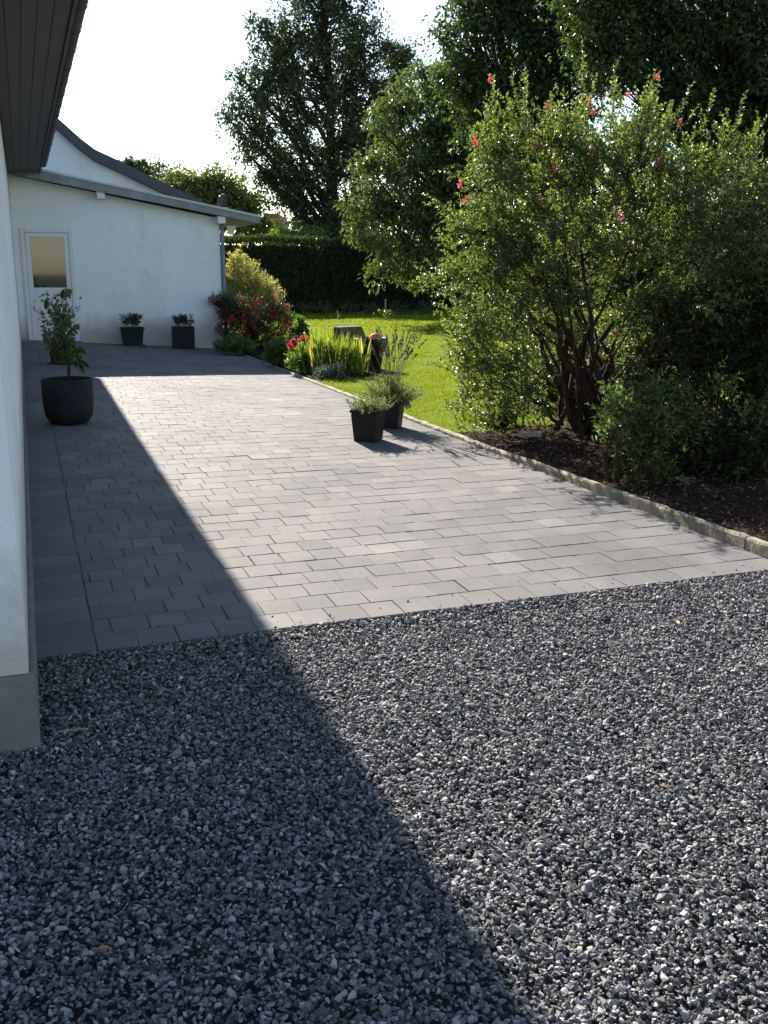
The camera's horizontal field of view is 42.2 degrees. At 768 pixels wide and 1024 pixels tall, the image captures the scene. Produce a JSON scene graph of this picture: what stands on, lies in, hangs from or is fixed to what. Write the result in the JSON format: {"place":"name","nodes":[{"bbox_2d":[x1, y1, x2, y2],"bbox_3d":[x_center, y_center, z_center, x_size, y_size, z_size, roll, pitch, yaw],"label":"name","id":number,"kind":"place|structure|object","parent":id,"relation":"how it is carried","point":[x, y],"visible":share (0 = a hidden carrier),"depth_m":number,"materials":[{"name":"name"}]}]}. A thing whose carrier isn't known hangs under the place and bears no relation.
{"place":"outdoors","nodes":[
{"label":"outdoors","id":0,"kind":"place"},
{"bbox_2d":[266,213,289,242],"bbox_3d":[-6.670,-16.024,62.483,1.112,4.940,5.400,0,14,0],"label":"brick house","id":1,"kind":"structure","parent":0,"point":[280,217],"depth_m":59.64,"materials":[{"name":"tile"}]},
{"bbox_2d":[369,333,380,338],"bbox_3d":[-0.146,-2.774,15.959,0.200,0.184,0.200,0,14,0],"label":"ball","id":2,"kind":"object","parent":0,"point":[373,336],"visible":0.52,"depth_m":15.88,"materials":[{"name":"orange plastic"}]},
{"bbox_2d":[0,564,767,1023],"bbox_3d":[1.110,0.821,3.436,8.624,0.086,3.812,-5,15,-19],"label":"gravel","id":3,"kind":"structure","parent":0,"point":[676,638],"depth_m":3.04,"materials":[{"name":"grey gravel"}]},
{"bbox_2d":[59,728,87,732],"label":"twig","id":4,"kind":"object","parent":3,"relation":"on","point":[74,729],"visible":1,"depth_m":3.53,"materials":[{"name":"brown wood"}]},
{"bbox_2d":[97,945,110,948],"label":"dead leaf","id":5,"kind":"object","parent":3,"relation":"on","point":[104,947],"visible":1,"depth_m":2.41,"materials":[{"name":"brown plant"}]},
{"bbox_2d":[22,340,767,666],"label":"paving","id":6,"kind":"structure","parent":0,"point":[420,518],"depth_m":6.52,"materials":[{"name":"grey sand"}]},
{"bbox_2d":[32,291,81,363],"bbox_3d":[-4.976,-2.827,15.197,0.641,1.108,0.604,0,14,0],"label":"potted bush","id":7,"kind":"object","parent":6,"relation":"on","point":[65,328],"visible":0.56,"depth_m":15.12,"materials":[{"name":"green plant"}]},
{"bbox_2d":[41,287,93,424],"bbox_3d":[-3.219,-1.573,10.038,0.504,1.354,0.504,0,14,0],"label":"potted shrub","id":8,"kind":"object","parent":6,"relation":"on","point":[68,400],"visible":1,"depth_m":9.96,"materials":[{"name":"black plastic"}]},
{"bbox_2d":[118,312,146,346],"bbox_3d":[-4.918,-3.578,19.450,0.517,0.663,0.371,-5,15,-19],"label":"planter","id":9,"kind":"object","parent":6,"relation":"on","point":[132,335],"visible":1,"depth_m":19.35,"materials":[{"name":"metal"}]},
{"bbox_2d":[171,313,194,348],"bbox_3d":[-3.994,-3.603,19.772,0.487,0.700,0.385,-4,14,-15],"label":"planter","id":10,"kind":"object","parent":6,"relation":"on","point":[183,336],"visible":1,"depth_m":19.68,"materials":[{"name":"black plastic"}]},
{"bbox_2d":[345,392,398,441],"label":"potted lavender","id":11,"kind":"object","parent":6,"relation":"on","point":[367,422],"visible":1,"depth_m":9.41,"materials":[{"name":"black plastic"}]},
{"bbox_2d":[354,326,451,428],"bbox_3d":[0.112,-1.394,10.209,0.908,1.057,0.859,8,16,30],"label":"potted lavender","id":12,"kind":"object","parent":6,"relation":"on","point":[394,412],"visible":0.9,"depth_m":10.17,"materials":[{"name":"green plant"}]},
{"bbox_2d":[58,0,755,246],"label":"sky","id":13,"kind":"structure","parent":0,"point":[145,78],"materials":[{"name":"white"}]},
{"bbox_2d":[223,305,764,438],"bbox_3d":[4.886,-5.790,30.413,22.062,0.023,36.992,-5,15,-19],"label":"lawn","id":14,"kind":"structure","parent":0,"point":[450,381],"depth_m":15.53,"materials":[{"name":"green plant"}]},
{"bbox_2d":[149,160,278,244],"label":"rounded tree","id":15,"kind":"object","parent":14,"relation":"on","point":[206,186],"visible":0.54,"depth_m":41.62,"materials":[{"name":"green plant"}]},
{"bbox_2d":[255,216,331,245],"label":"young tree","id":16,"kind":"object","parent":14,"relation":"on","point":[288,231],"visible":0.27,"depth_m":45.01,"materials":[{"name":"green plant"}]},
{"bbox_2d":[295,301,318,313],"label":"border plant","id":17,"kind":"object","parent":14,"relation":"on","point":[307,308],"visible":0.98,"depth_m":36.05,"materials":[{"name":"green plant"}]},
{"bbox_2d":[236,340,403,379],"bbox_3d":[-1.688,-2.924,18.657,1.567,0.097,8.598,-5,15,-19],"label":"flower bed","id":18,"kind":"object","parent":14,"relation":"on","point":[258,353],"visible":0.14,"depth_m":15.36,"materials":[{"name":"soil"}]},
{"bbox_2d":[211,332,259,354],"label":"leafy perennial","id":19,"kind":"object","parent":18,"relation":"on","point":[247,345],"visible":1,"depth_m":18.86,"materials":[{"name":"green plant"}]},
{"bbox_2d":[208,289,295,348],"bbox_3d":[-2.665,-3.878,20.223,1.843,1.276,1.005,0,14,0],"label":"fuchsia bush","id":20,"kind":"object","parent":18,"relation":"on","point":[256,327],"visible":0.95,"depth_m":20.10,"materials":[{"name":"green plant"}]},
{"bbox_2d":[225,242,284,340],"bbox_3d":[-2.898,-4.872,22.059,1.489,2.166,1.082,0,14,0],"label":"variegated shrub","id":21,"kind":"object","parent":18,"relation":"on","point":[252,283],"visible":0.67,"depth_m":21.88,"materials":[{"name":"yellow plant"}]},
{"bbox_2d":[260,334,292,365],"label":"leafy perennial","id":22,"kind":"object","parent":18,"relation":"on","point":[277,350],"visible":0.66,"depth_m":16.69,"materials":[{"name":"green plant"}]},
{"bbox_2d":[285,332,309,368],"bbox_3d":[-1.403,-2.634,16.216,0.443,0.585,0.500,0,14,0],"label":"red dahlia","id":23,"kind":"object","parent":18,"relation":"on","point":[294,341],"visible":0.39,"depth_m":16.09,"materials":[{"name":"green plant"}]},
{"bbox_2d":[288,313,311,343],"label":"leafy perennial","id":24,"kind":"object","parent":18,"relation":"on","point":[299,327],"visible":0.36,"depth_m":18.81,"materials":[{"name":"green plant"}]},
{"bbox_2d":[283,340,321,373],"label":"leafy perennial","id":25,"kind":"object","parent":18,"relation":"on","point":[294,360],"visible":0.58,"depth_m":15.42,"materials":[{"name":"green plant"}]},
{"bbox_2d":[313,361,349,379],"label":"grey leaved plant","id":26,"kind":"object","parent":18,"relation":"on","point":[332,370],"visible":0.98,"depth_m":14.64,"materials":[{"name":"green plant"}]},
{"bbox_2d":[297,326,371,374],"bbox_3d":[-0.760,-2.505,15.302,1.140,0.772,1.045,0,14,0],"label":"sword leaf clump","id":27,"kind":"object","parent":18,"relation":"on","point":[348,355],"visible":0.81,"depth_m":15.21,"materials":[{"name":"green plant"}]},
{"bbox_2d":[355,337,386,368],"bbox_3d":[-0.216,-2.552,16.064,0.550,0.510,0.550,0,14,0],"label":"urn","id":28,"kind":"object","parent":18,"relation":"on","point":[377,347],"visible":0.38,"depth_m":15.89,"materials":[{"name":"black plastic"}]},
{"bbox_2d":[313,299,336,313],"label":"border plant","id":29,"kind":"object","parent":14,"relation":"on","point":[325,309],"visible":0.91,"depth_m":36.01,"materials":[{"name":"green plant"}]},
{"bbox_2d":[334,326,364,342],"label":"stone block","id":30,"kind":"structure","parent":14,"relation":"on","point":[353,331],"depth_m":21.42,"materials":[{"name":"grey stone"}]},
{"bbox_2d":[363,301,383,313],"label":"border plant","id":31,"kind":"object","parent":14,"relation":"on","point":[370,310],"visible":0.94,"depth_m":36.05,"materials":[{"name":"green plant"}]},
{"bbox_2d":[373,300,397,319],"bbox_3d":[0.047,-6.423,31.670,0.778,0.660,0.466,0,14,0],"label":"staked sapling","id":32,"kind":"object","parent":14,"relation":"on","point":[386,313],"visible":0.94,"depth_m":31.68,"materials":[{"name":"green plant"}]},
{"bbox_2d":[388,299,411,313],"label":"border plant","id":33,"kind":"object","parent":14,"relation":"on","point":[398,309],"visible":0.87,"depth_m":36.04,"materials":[{"name":"green plant"}]},
{"bbox_2d":[413,297,434,313],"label":"border plant","id":34,"kind":"object","parent":14,"relation":"on","point":[426,310],"visible":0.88,"depth_m":36.06,"materials":[{"name":"green plant"}]},
{"bbox_2d":[333,54,538,319],"bbox_3d":[1.642,-9.509,29.666,6.387,7.736,3.801,0,14,0],"label":"walnut tree","id":35,"kind":"object","parent":14,"relation":"on","point":[423,157],"visible":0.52,"depth_m":29.10,"materials":[{"name":"green plant"}]},
{"bbox_2d":[220,233,752,313],"bbox_3d":[6.343,-10.251,42.907,30.206,3.032,1.874,-9,16,-31],"label":"hedge","id":36,"kind":"object","parent":14,"relation":"on","point":[306,274],"visible":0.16,"depth_m":36.85,"materials":[{"name":"green plant"}]},
{"bbox_2d":[481,411,516,427],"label":"shrub","id":37,"kind":"object","parent":14,"relation":"on","point":[502,424],"visible":0.31,"depth_m":10.20,"materials":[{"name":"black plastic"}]},
{"bbox_2d":[418,0,628,323],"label":"leafy tree","id":38,"kind":"object","parent":14,"relation":"on","point":[495,23],"visible":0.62,"depth_m":23.73,"materials":[{"name":"green plant"}]},
{"bbox_2d":[502,305,723,409],"bbox_3d":[2.644,-1.672,11.483,2.676,1.602,1.434,0,14,0],"label":"leafy bush","id":39,"kind":"object","parent":14,"relation":"on","point":[551,396],"visible":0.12,"depth_m":11.40,"materials":[{"name":"green plant"}]},
{"bbox_2d":[518,111,759,310],"bbox_3d":[8.950,-9.441,31.567,11.256,6.658,3.829,0,14,0],"label":"background tree","id":40,"kind":"object","parent":14,"relation":"on","point":[640,276],"visible":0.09,"depth_m":31.30,"materials":[{"name":"green plant"}]},
{"bbox_2d":[533,0,767,236],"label":"spreading tree","id":41,"kind":"object","parent":14,"relation":"on","point":[681,44],"visible":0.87,"depth_m":18.26,"materials":[{"name":"green plant"}]},
{"bbox_2d":[461,411,767,541],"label":"planting bed","id":42,"kind":"object","parent":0,"point":[741,498],"visible":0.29,"depth_m":7.38,"materials":[{"name":"soil"}]},
{"bbox_2d":[522,356,528,427],"bbox_3d":[1.407,-1.209,9.921,0.023,0.752,0.081,8,16,30],"label":"garden stake","id":43,"kind":"object","parent":42,"relation":"on","point":[524,400],"visible":0.24,"depth_m":9.95,"materials":[{"name":"wood"}]},
{"bbox_2d":[518,431,541,436],"bbox_3d":[1.360,-0.725,9.277,0.220,0.052,0.060,-3,14,-12],"label":"wood offcut","id":44,"kind":"object","parent":42,"relation":"on","point":[529,433],"visible":1,"depth_m":9.25,"materials":[{"name":"grey wood"}]},
{"bbox_2d":[405,40,767,435],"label":"flowering shrub","id":45,"kind":"object","parent":42,"relation":"on","point":[496,229],"visible":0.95,"depth_m":9.15,"materials":[{"name":"green plant"}]},
{"bbox_2d":[584,355,767,488],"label":"laurel bush","id":46,"kind":"object","parent":42,"relation":"on","point":[625,433],"visible":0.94,"depth_m":7.35,"materials":[{"name":"green plant"}]},
{"bbox_2d":[598,276,767,479],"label":"dark bush","id":47,"kind":"object","parent":42,"relation":"on","point":[726,337],"visible":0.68,"depth_m":8.25,"materials":[{"name":"green plant"}]},
{"bbox_2d":[677,476,695,492],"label":"seedling","id":48,"kind":"object","parent":42,"relation":"on","point":[686,480],"visible":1,"depth_m":6.83,"materials":[{"name":"green plant"}]},
{"bbox_2d":[729,467,746,482],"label":"seedling","id":49,"kind":"object","parent":42,"relation":"on","point":[737,471],"visible":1,"depth_m":7.17,"materials":[{"name":"green plant"}]},
{"label":"ground","id":50,"kind":"structure","parent":0,"visible":0},
{"bbox_2d":[0,0,88,760],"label":"house","id":51,"kind":"structure","parent":50,"relation":"on","point":[38,43],"depth_m":6.74,"materials":[{"name":"paint"}]},
{"bbox_2d":[7,119,206,203],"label":"gabled house","id":52,"kind":"structure","parent":50,"relation":"on","point":[72,153],"depth_m":23.75,"materials":[{"name":"white paint"}]},
{"bbox_2d":[7,169,260,348],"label":"shed","id":53,"kind":"structure","parent":50,"relation":"on","point":[107,252],"depth_m":19.48,"materials":[{"name":"paint"}]},
{"bbox_2d":[20,228,81,342],"bbox_3d":[-6.413,-4.315,19.143,1.000,2.203,0.118,-5,15,-19],"label":"door","id":54,"kind":"structure","parent":53,"relation":"in","point":[48,263],"depth_m":19.10,"materials":[{"name":"white paint"}]},
{"bbox_2d":[119,154,161,179],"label":"dark treetop","id":55,"kind":"object","parent":50,"relation":"on","point":[142,165],"visible":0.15,"depth_m":49.02,"materials":[{"name":"green plant"}]},
{"bbox_2d":[144,156,177,186],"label":"sparse tree","id":56,"kind":"object","parent":50,"relation":"on","point":[159,168],"visible":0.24,"depth_m":47.25,"materials":[{"name":"green plant"}]},
{"bbox_2d":[212,0,430,246],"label":"tall tree","id":57,"kind":"object","parent":50,"relation":"on","point":[284,172],"visible":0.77,"depth_m":46.25,"materials":[{"name":"green plant"}]},
{"bbox_2d":[232,351,767,558],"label":"kerb","id":58,"kind":"structure","parent":50,"relation":"on","point":[748,543],"depth_m":7.00,"materials":[{"name":"concrete"}]}
]}

